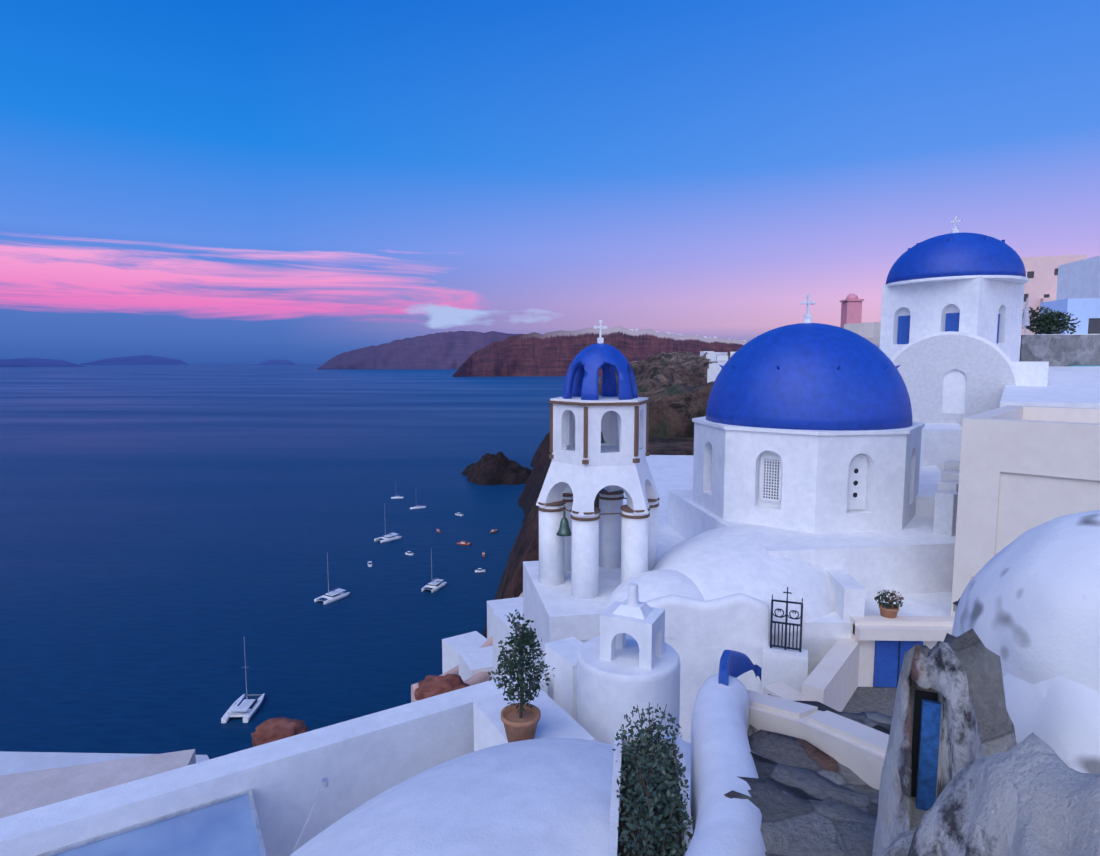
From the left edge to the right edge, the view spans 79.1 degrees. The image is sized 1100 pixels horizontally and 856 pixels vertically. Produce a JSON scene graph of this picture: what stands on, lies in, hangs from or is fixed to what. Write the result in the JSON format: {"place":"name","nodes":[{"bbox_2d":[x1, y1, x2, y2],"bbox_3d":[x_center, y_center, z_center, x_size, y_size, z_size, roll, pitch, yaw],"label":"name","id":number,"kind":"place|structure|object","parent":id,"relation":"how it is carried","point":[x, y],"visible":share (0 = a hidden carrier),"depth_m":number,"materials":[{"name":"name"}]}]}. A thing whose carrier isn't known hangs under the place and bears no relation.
{"place":"outdoors","nodes":[
{"label":"outdoors","id":0,"kind":"place"},
{"bbox_2d":[0,358,85,366],"bbox_3d":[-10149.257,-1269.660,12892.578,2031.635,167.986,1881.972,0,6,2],"label":"island rock","id":1,"kind":"object","parent":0,"point":[29,362],"visible":0.96,"depth_m":12643.50,"materials":[{"name":"blue stone"}]},
{"bbox_2d":[0,749,195,817],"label":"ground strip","id":2,"kind":"object","parent":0,"point":[24,791],"visible":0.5,"depth_m":13.48,"materials":[{"name":"white paint"}]},
{"bbox_2d":[0,751,208,775],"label":"terrace roof","id":3,"kind":"structure","parent":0,"point":[15,762],"depth_m":15.30,"materials":[{"name":"white paint"}]},
{"bbox_2d":[78,355,188,364],"bbox_3d":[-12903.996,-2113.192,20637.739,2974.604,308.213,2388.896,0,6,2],"label":"island rock","id":4,"kind":"object","parent":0,"point":[143,360],"visible":0.9,"depth_m":20400.11,"materials":[{"name":"blue stone"}]},
{"bbox_2d":[255,360,295,364],"bbox_3d":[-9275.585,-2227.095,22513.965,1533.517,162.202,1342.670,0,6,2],"label":"island rock","id":5,"kind":"object","parent":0,"point":[277,362],"visible":1,"depth_m":22131.56,"materials":[{"name":"blue stone"}]},
{"bbox_2d":[0,364,599,758],"bbox_3d":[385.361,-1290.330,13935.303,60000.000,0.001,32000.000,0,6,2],"label":"sea water","id":6,"kind":"structure","parent":0,"point":[171,536],"depth_m":376.32,"materials":[{"name":"blue liquid"}]},
{"bbox_2d":[221,638,264,722],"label":"catamaran","id":7,"kind":"object","parent":6,"relation":"on","point":[245,707],"visible":0.98,"depth_m":189.69,"materials":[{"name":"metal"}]},
{"bbox_2d":[314,553,349,604],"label":"catamaran","id":8,"kind":"object","parent":6,"relation":"on","point":[330,596],"visible":0.92,"depth_m":280.57,"materials":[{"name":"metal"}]},
{"bbox_2d":[374,503,401,542],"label":"catamaran","id":9,"kind":"object","parent":6,"relation":"on","point":[387,538],"visible":0.96,"depth_m":374.08,"materials":[{"name":"metal"}]},
{"bbox_2d":[391,495,403,498],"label":"boat","id":10,"kind":"object","parent":6,"relation":"on","point":[397,497],"visible":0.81,"depth_m":488.34,"materials":[{"name":"metal"}]},
{"bbox_2d":[410,504,425,508],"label":"sailboat","id":11,"kind":"object","parent":6,"relation":"on","point":[417,507],"visible":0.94,"depth_m":454.68,"materials":[{"name":"metal"}]},
{"bbox_2d":[421,548,446,592],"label":"catamaran","id":12,"kind":"object","parent":6,"relation":"on","point":[434,585],"visible":1,"depth_m":293.68,"materials":[{"name":"plastic"}]},
{"bbox_2d":[457,541,470,544],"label":"boat","id":13,"kind":"object","parent":6,"relation":"on","point":[464,543],"visible":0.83,"depth_m":365.10,"materials":[{"name":"metal"}]},
{"bbox_2d":[251,674,469,746],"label":"rocks","id":14,"kind":"object","parent":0,"point":[271,730],"visible":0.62,"depth_m":17.74,"materials":[{"name":"red stone"}]},
{"bbox_2d":[317,331,520,368],"bbox_3d":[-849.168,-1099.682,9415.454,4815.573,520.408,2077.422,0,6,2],"label":"headland","id":15,"kind":"structure","parent":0,"point":[449,350],"depth_m":8859.48,"materials":[{"name":"purple stone"}]},
{"bbox_2d":[290,738,690,855],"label":"roof vault","id":16,"kind":"object","parent":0,"point":[542,797],"visible":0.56,"depth_m":5.68,"materials":[{"name":"white paint"}]},
{"bbox_2d":[473,686,594,750],"bbox_3d":[-0.254,4.479,8.938,1.000,1.200,1.600,-3,6,-28],"label":"pot ledge","id":17,"kind":"object","parent":16,"relation":"on","point":[556,720],"visible":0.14,"depth_m":8.97,"materials":[{"name":"white paint"}]},
{"bbox_2d":[488,609,554,742],"bbox_3d":[-0.364,3.098,8.342,0.858,1.669,0.687,0,6,2],"label":"potted tree","id":18,"kind":"object","parent":17,"relation":"on","point":[521,719],"visible":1,"depth_m":8.22,"materials":[{"name":"green plant"}]},
{"bbox_2d":[577,633,680,743],"bbox_3d":[1.157,4.616,9.972,1.900,2.600,1.900,0,6,2],"label":"round tower base","id":19,"kind":"object","parent":16,"relation":"on","point":[616,689],"visible":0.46,"depth_m":9.31,"materials":[{"name":"white paint"}]},
{"bbox_2d":[600,601,664,669],"bbox_3d":[1.205,3.004,9.709,0.780,0.660,0.620,3,6,26],"label":"chimney cap","id":20,"kind":"object","parent":19,"relation":"on","point":[648,633],"visible":1,"depth_m":9.51,"materials":[{"name":"white paint"}]},
{"bbox_2d":[613,582,652,619],"bbox_3d":[1.205,2.472,9.656,0.500,0.430,0.400,3,6,26],"label":"chimney cap","id":21,"kind":"object","parent":20,"relation":"on","point":[632,605],"visible":0.94,"depth_m":9.58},
{"bbox_2d":[607,732,692,855],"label":"planter trough","id":22,"kind":"object","parent":16,"relation":"on","point":[613,842],"visible":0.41,"depth_m":4.81,"materials":[{"name":"white paint"}]},
{"bbox_2d":[619,754,682,855],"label":"planter soil","id":23,"kind":"structure","parent":22,"relation":"in","point":[629,835],"depth_m":4.71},
{"bbox_2d":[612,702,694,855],"bbox_3d":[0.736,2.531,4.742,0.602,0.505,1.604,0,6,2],"label":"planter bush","id":24,"kind":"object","parent":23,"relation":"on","point":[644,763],"visible":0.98,"depth_m":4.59,"materials":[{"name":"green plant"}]},
{"bbox_2d":[685,674,766,855],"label":"rounded wall","id":25,"kind":"structure","parent":16,"relation":"on","point":[721,761],"depth_m":4.69,"materials":[{"name":"white paint"}]},
{"bbox_2d":[718,650,761,685],"bbox_3d":[1.841,2.441,6.626,0.232,0.488,1.030,4,7,36],"label":"cover","id":26,"kind":"object","parent":25,"relation":"attached to","point":[735,664],"visible":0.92,"depth_m":6.67,"materials":[{"name":"blue fabric"}]},
{"bbox_2d":[492,607,522,678],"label":"wall","id":27,"kind":"structure","parent":0,"point":[501,628],"depth_m":26.02,"materials":[{"name":"white paint"}]},
{"bbox_2d":[0,0,1099,363],"label":"sky","id":28,"kind":"structure","parent":0,"point":[188,181],"materials":[{"name":"blue"}]},
{"bbox_2d":[462,351,729,637],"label":"headland terrain","id":29,"kind":"structure","parent":0,"point":[675,387],"depth_m":145.63,"materials":[{"name":"brown stone"}]},
{"bbox_2d":[411,592,522,702],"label":"buildings","id":30,"kind":"structure","parent":29,"relation":"on","point":[480,677],"depth_m":37.99,"materials":[{"name":"white paint"}]},
{"bbox_2d":[442,597,522,680],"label":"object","id":31,"kind":"structure","parent":30,"relation":"attached to","point":[467,654],"depth_m":44.42,"materials":[{"name":"white paint"}]},
{"bbox_2d":[700,351,734,382],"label":"ridge houses","id":32,"kind":"structure","parent":29,"relation":"on","point":[714,369],"depth_m":292.97,"materials":[{"name":"white paint"}]},
{"bbox_2d":[840,293,863,327],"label":"chimney","id":33,"kind":"object","parent":29,"relation":"on","point":[851,308],"visible":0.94,"depth_m":146.25,"materials":[{"name":"pink paint"}]},
{"bbox_2d":[844,322,880,344],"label":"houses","id":34,"kind":"structure","parent":29,"relation":"on","point":[870,331],"depth_m":93.98,"materials":[{"name":"white paint"}]},
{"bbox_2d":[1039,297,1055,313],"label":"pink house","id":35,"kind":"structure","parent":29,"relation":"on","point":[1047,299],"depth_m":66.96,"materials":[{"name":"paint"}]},
{"bbox_2d":[1020,254,1086,334],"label":"pink house","id":36,"kind":"structure","parent":29,"relation":"on","point":[1040,283],"depth_m":67.78,"materials":[{"name":"paint"}]},
{"bbox_2d":[1023,268,1057,301],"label":"windows","id":37,"kind":"structure","parent":36,"relation":"attached to","point":[1030,274],"depth_m":68.20,"materials":[{"name":"grey glass"}]},
{"bbox_2d":[552,404,645,466],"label":"bell tower","id":38,"kind":"structure","parent":0,"point":[614,425],"depth_m":16.52,"materials":[{"name":"white paint"}]},
{"bbox_2d":[538,399,658,520],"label":"bell tower bands","id":39,"kind":"object","parent":38,"relation":"attached to","point":[626,508],"visible":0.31,"depth_m":16.49,"materials":[{"name":"brown paint"}]},
{"bbox_2d":[550,396,647,402],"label":"cornice","id":40,"kind":"structure","parent":38,"relation":"on","point":[602,399],"depth_m":16.69,"materials":[{"name":"white paint"}]},
{"bbox_2d":[562,343,637,399],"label":"bell tower dome","id":41,"kind":"structure","parent":40,"relation":"on","point":[581,377],"depth_m":16.80,"materials":[{"name":"blue paint"}]},
{"bbox_2d":[594,320,606,342],"bbox_3d":[1.302,-2.472,17.190,0.355,0.638,0.156,0,6,2],"label":"cross","id":42,"kind":"object","parent":41,"relation":"on","point":[600,339],"visible":0.88,"depth_m":17.15,"materials":[{"name":"white paint"}]},
{"bbox_2d":[453,326,748,376],"bbox_3d":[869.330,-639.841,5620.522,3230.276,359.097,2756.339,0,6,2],"label":"cliff rock","id":43,"kind":"object","parent":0,"point":[554,353],"visible":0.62,"depth_m":4712.62,"materials":[{"name":"brown stone"}]},
{"bbox_2d":[601,327,745,340],"bbox_3d":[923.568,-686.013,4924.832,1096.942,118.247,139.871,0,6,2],"label":"distant buildings","id":44,"kind":"structure","parent":43,"relation":"on","point":[670,333],"depth_m":4944.51,"materials":[{"name":"white paint"}]},
{"bbox_2d":[645,568,865,742],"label":"wall","id":45,"kind":"structure","parent":0,"point":[709,632],"depth_m":14.40,"materials":[{"name":"white paint"}]},
{"bbox_2d":[623,455,951,676],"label":"church terrace","id":46,"kind":"structure","parent":0,"point":[821,636],"depth_m":16.17,"materials":[{"name":"white paint"}]},
{"bbox_2d":[523,561,620,676],"bbox_3d":[1.446,9.040,18.110,3.750,10.000,4.300,-1,6,-10],"label":"bell tower base","id":47,"kind":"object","parent":46,"relation":"on","point":[557,612],"depth_m":16.29,"materials":[{"name":"white paint"}]},
{"bbox_2d":[539,493,657,598],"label":"columns","id":48,"kind":"structure","parent":47,"relation":"on","point":[584,551],"depth_m":17.14,"materials":[{"name":"white paint"}]},
{"bbox_2d":[536,459,659,516],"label":"arches","id":49,"kind":"structure","parent":48,"relation":"on","point":[586,485],"depth_m":16.46,"materials":[{"name":"white paint"}]},
{"bbox_2d":[556,432,605,536],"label":"bells","id":50,"kind":"object","parent":49,"relation":"hanging from","point":[564,530],"visible":0.73,"depth_m":16.79,"materials":[{"name":"green metal"}]},
{"bbox_2d":[607,525,834,637],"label":"vaulted roof","id":51,"kind":"structure","parent":46,"relation":"on","point":[716,563],"depth_m":15.58,"materials":[{"name":"white paint"}]},
{"bbox_2d":[668,490,955,595],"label":"wall","id":52,"kind":"structure","parent":46,"relation":"on","point":[915,555],"depth_m":16.71,"materials":[{"name":"white paint"}]},
{"bbox_2d":[692,416,924,532],"bbox_3d":[7.878,1.825,20.870,6.606,4.123,6.606,0,6,2],"label":"church drum","id":53,"kind":"object","parent":52,"relation":"on","point":[815,465],"visible":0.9,"depth_m":18.00,"materials":[{"name":"white paint"}]},
{"bbox_2d":[711,449,866,509],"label":"windows","id":54,"kind":"structure","parent":53,"relation":"in","point":[771,481],"depth_m":18.35,"materials":[{"name":"white paint"}]},
{"bbox_2d":[706,323,911,430],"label":"church dome","id":55,"kind":"structure","parent":53,"relation":"on","point":[808,376],"depth_m":18.37,"materials":[{"name":"blue paint"}]},
{"bbox_2d":[801,294,814,322],"bbox_3d":[7.878,-3.618,20.326,0.461,0.917,0.320,0,6,2],"label":"cross","id":56,"kind":"object","parent":55,"relation":"on","point":[807,318],"visible":0.88,"depth_m":20.28,"materials":[{"name":"white paint"}]},
{"bbox_2d":[915,466,941,517],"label":"stepped wall","id":57,"kind":"structure","parent":46,"relation":"on","point":[929,478],"depth_m":20.26,"materials":[{"name":"white paint"}]},
{"bbox_2d":[920,423,961,471],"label":"wall block","id":58,"kind":"structure","parent":46,"relation":"on","point":[940,444],"depth_m":22.92,"materials":[{"name":"white paint"}]},
{"bbox_2d":[880,276,1024,361],"bbox_3d":[17.593,-3.465,29.388,4.000,5.657,4.000,-4,7,-34],"label":"church drum","id":59,"kind":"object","parent":58,"relation":"on","point":[979,304],"depth_m":27.97,"materials":[{"name":"white paint"}]},
{"bbox_2d":[897,313,999,343],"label":"windows","id":60,"kind":"structure","parent":59,"relation":"attached to","point":[951,322],"depth_m":28.98,"materials":[{"name":"blue wood"}]},
{"bbox_2d":[884,275,1028,286],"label":"dome cornice","id":61,"kind":"structure","parent":59,"relation":"on","point":[1016,279],"depth_m":27.04,"materials":[{"name":"white paint"}]},
{"bbox_2d":[886,232,1025,283],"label":"church dome","id":62,"kind":"structure","parent":61,"relation":"on","point":[957,254],"depth_m":27.14,"materials":[{"name":"blue paint"}]},
{"bbox_2d":[951,216,960,232],"bbox_3d":[17.593,-8.767,28.859,0.300,0.801,0.366,0,6,2],"label":"cross","id":63,"kind":"object","parent":62,"relation":"on","point":[955,230],"visible":0.88,"depth_m":28.81,"materials":[{"name":"white paint"}]},
{"bbox_2d":[892,334,1015,425],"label":"church nave","id":64,"kind":"structure","parent":58,"relation":"on","point":[925,366],"depth_m":25.01,"materials":[{"name":"white paint"}]},
{"bbox_2d":[891,331,1019,413],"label":"trim","id":65,"kind":"structure","parent":58,"relation":"on","point":[953,392],"depth_m":25.07,"materials":[{"name":"white paint"}]},
{"bbox_2d":[953,598,959,611],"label":"lantern wall","id":66,"kind":"structure","parent":46,"relation":"attached to","point":[955,604],"depth_m":14.44,"materials":[{"name":"metal"}]},
{"bbox_2d":[951,405,1099,616],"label":"building block","id":67,"kind":"structure","parent":46,"relation":"on","point":[1023,469],"depth_m":14.20,"materials":[{"name":"beige paint"}]},
{"bbox_2d":[1000,366,1099,408],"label":"white roof","id":68,"kind":"structure","parent":46,"relation":"on","point":[1073,386],"depth_m":22.62,"materials":[{"name":"white paint"}]},
{"bbox_2d":[724,694,891,855],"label":"stone path","id":69,"kind":"structure","parent":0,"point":[806,798],"depth_m":4.44,"materials":[{"name":"grey stone"}]},
{"bbox_2d":[943,628,1016,756],"bbox_3d":[2.998,2.710,4.837,0.657,2.590,1.082,0,6,2],"label":"rubble rock","id":70,"kind":"object","parent":69,"relation":"on","point":[980,662],"visible":0.29,"depth_m":4.51,"materials":[{"name":"grey stone"}]},
{"bbox_2d":[747,690,888,789],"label":"low wall","id":71,"kind":"structure","parent":0,"point":[858,749],"depth_m":5.63,"materials":[{"name":"white paint"}]},
{"bbox_2d":[842,687,896,716],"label":"paved path","id":72,"kind":"structure","parent":0,"point":[876,699],"depth_m":14.21,"materials":[{"name":"grey stone"}]},
{"bbox_2d":[761,646,807,692],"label":"wall","id":73,"kind":"structure","parent":72,"relation":"on","point":[789,667],"depth_m":14.01,"materials":[{"name":"white paint"}]},
{"bbox_2d":[770,587,802,651],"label":"iron gate","id":74,"kind":"structure","parent":73,"relation":"on","point":[786,616],"depth_m":14.08,"materials":[{"name":"black metal"}]},
{"bbox_2d":[763,616,954,711],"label":"landing walls","id":75,"kind":"structure","parent":72,"relation":"on","point":[842,671],"depth_m":14.40,"materials":[{"name":"beige paint"}]},
{"bbox_2d":[874,589,903,617],"bbox_3d":[7.598,3.971,14.934,0.595,0.691,0.594,4,7,36],"label":"potted plant","id":76,"kind":"object","parent":75,"relation":"on","point":[889,609],"visible":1,"depth_m":14.84,"materials":[{"name":"green plant"}]},
{"bbox_2d":[873,640,922,686],"bbox_3d":[7.692,5.204,14.717,1.023,1.080,0.050,0,6,2],"label":"door","id":77,"kind":"structure","parent":72,"relation":"on","point":[886,654],"depth_m":14.69,"materials":[{"name":"blue wood"}]},
{"bbox_2d":[897,641,900,685],"bbox_3d":[7.691,5.208,14.682,0.020,1.040,0.020,0,6,2],"label":"door frame","id":78,"kind":"object","parent":77,"relation":"attached to","point":[898,664],"visible":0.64,"depth_m":14.67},
{"bbox_2d":[933,460,959,535],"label":"grey stepped wall","id":79,"kind":"structure","parent":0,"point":[945,507],"depth_m":17.60,"materials":[{"name":"white paint"}]},
{"bbox_2d":[876,334,1099,348],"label":"coping","id":80,"kind":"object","parent":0,"point":[878,346],"depth_m":31.03,"materials":[{"name":"white paint"}]},
{"bbox_2d":[1022,298,1029,334],"bbox_3d":[26.509,-6.093,37.070,0.400,2.300,0.380,0,6,2],"label":"parasol","id":81,"kind":"object","parent":80,"relation":"on","point":[1025,321],"visible":0.81,"depth_m":36.96,"materials":[{"name":"fabric"}]},
{"bbox_2d":[1022,306,1080,333],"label":"bushes","id":82,"kind":"object","parent":80,"relation":"on","point":[1048,322],"visible":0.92,"depth_m":37.07,"materials":[{"name":"green plant"}]},
{"bbox_2d":[1019,335,1099,365],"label":"stone wall","id":83,"kind":"structure","parent":80,"relation":"attached to","point":[1059,350],"depth_m":30.52,"materials":[{"name":"grey stone"}]},
{"bbox_2d":[1068,365,1099,365],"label":"teal strip","id":84,"kind":"object","parent":83,"relation":"attached to","point":[1083,365],"visible":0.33,"depth_m":30.32,"materials":[{"name":"paint"}]},
{"bbox_2d":[1040,298,1099,333],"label":"blue house","id":85,"kind":"structure","parent":80,"relation":"on","point":[1083,310],"depth_m":40.65,"materials":[{"name":"paint"}]},
{"bbox_2d":[1088,318,1099,333],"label":"blue house windows","id":86,"kind":"structure","parent":85,"relation":"attached to","point":[1093,325],"depth_m":40.72,"materials":[{"name":"glass"}]},
{"bbox_2d":[1056,256,1099,299],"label":"white house","id":87,"kind":"structure","parent":80,"relation":"on","point":[1079,279],"depth_m":47.85,"materials":[{"name":"white paint"}]},
{"bbox_2d":[882,732,1099,855],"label":"rough rock wall","id":88,"kind":"structure","parent":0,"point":[1032,794],"depth_m":2.58,"materials":[{"name":"grey stone"}]},
{"bbox_2d":[872,641,982,855],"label":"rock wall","id":89,"kind":"structure","parent":88,"relation":"attached to","point":[938,669],"depth_m":3.37,"materials":[{"name":"grey stone"}]},
{"bbox_2d":[911,690,937,796],"bbox_3d":[2.006,1.737,3.549,0.145,0.700,0.030,2,6,19],"label":"door frame","id":90,"kind":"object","parent":89,"relation":"attached to","point":[921,695],"depth_m":3.54,"materials":[{"name":"wood"}]},
{"bbox_2d":[916,699,941,810],"bbox_3d":[1.984,1.747,3.450,0.130,0.680,0.030,2,6,19],"label":"old blue door","id":91,"kind":"structure","parent":89,"relation":"attached to","point":[929,737],"depth_m":3.44,"materials":[{"name":"paint"}]},
{"bbox_2d":[952,510,1099,773],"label":"dome","id":92,"kind":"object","parent":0,"point":[1028,609],"visible":0.54,"depth_m":5.31,"materials":[{"name":"white paint"}]},
{"bbox_2d":[1012,362,1048,385],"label":"wall block","id":93,"kind":"structure","parent":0,"point":[1033,373],"depth_m":24.06,"materials":[{"name":"white paint"}]},
{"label":"canopy floor","id":94,"kind":"structure","parent":0,"visible":0},
{"bbox_2d":[0,637,582,855],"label":"parapet wall","id":95,"kind":"structure","parent":94,"relation":"on","point":[358,761],"depth_m":8.57,"materials":[{"name":"white paint"}]},
{"bbox_2d":[35,777,327,855],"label":"canopy frame","id":96,"kind":"object","parent":95,"relation":"attached to","point":[152,821],"visible":0.98,"depth_m":7.51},
{"bbox_2d":[52,794,261,855],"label":"roof panel","id":97,"kind":"object","parent":96,"relation":"in","point":[226,828],"depth_m":7.46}
]}

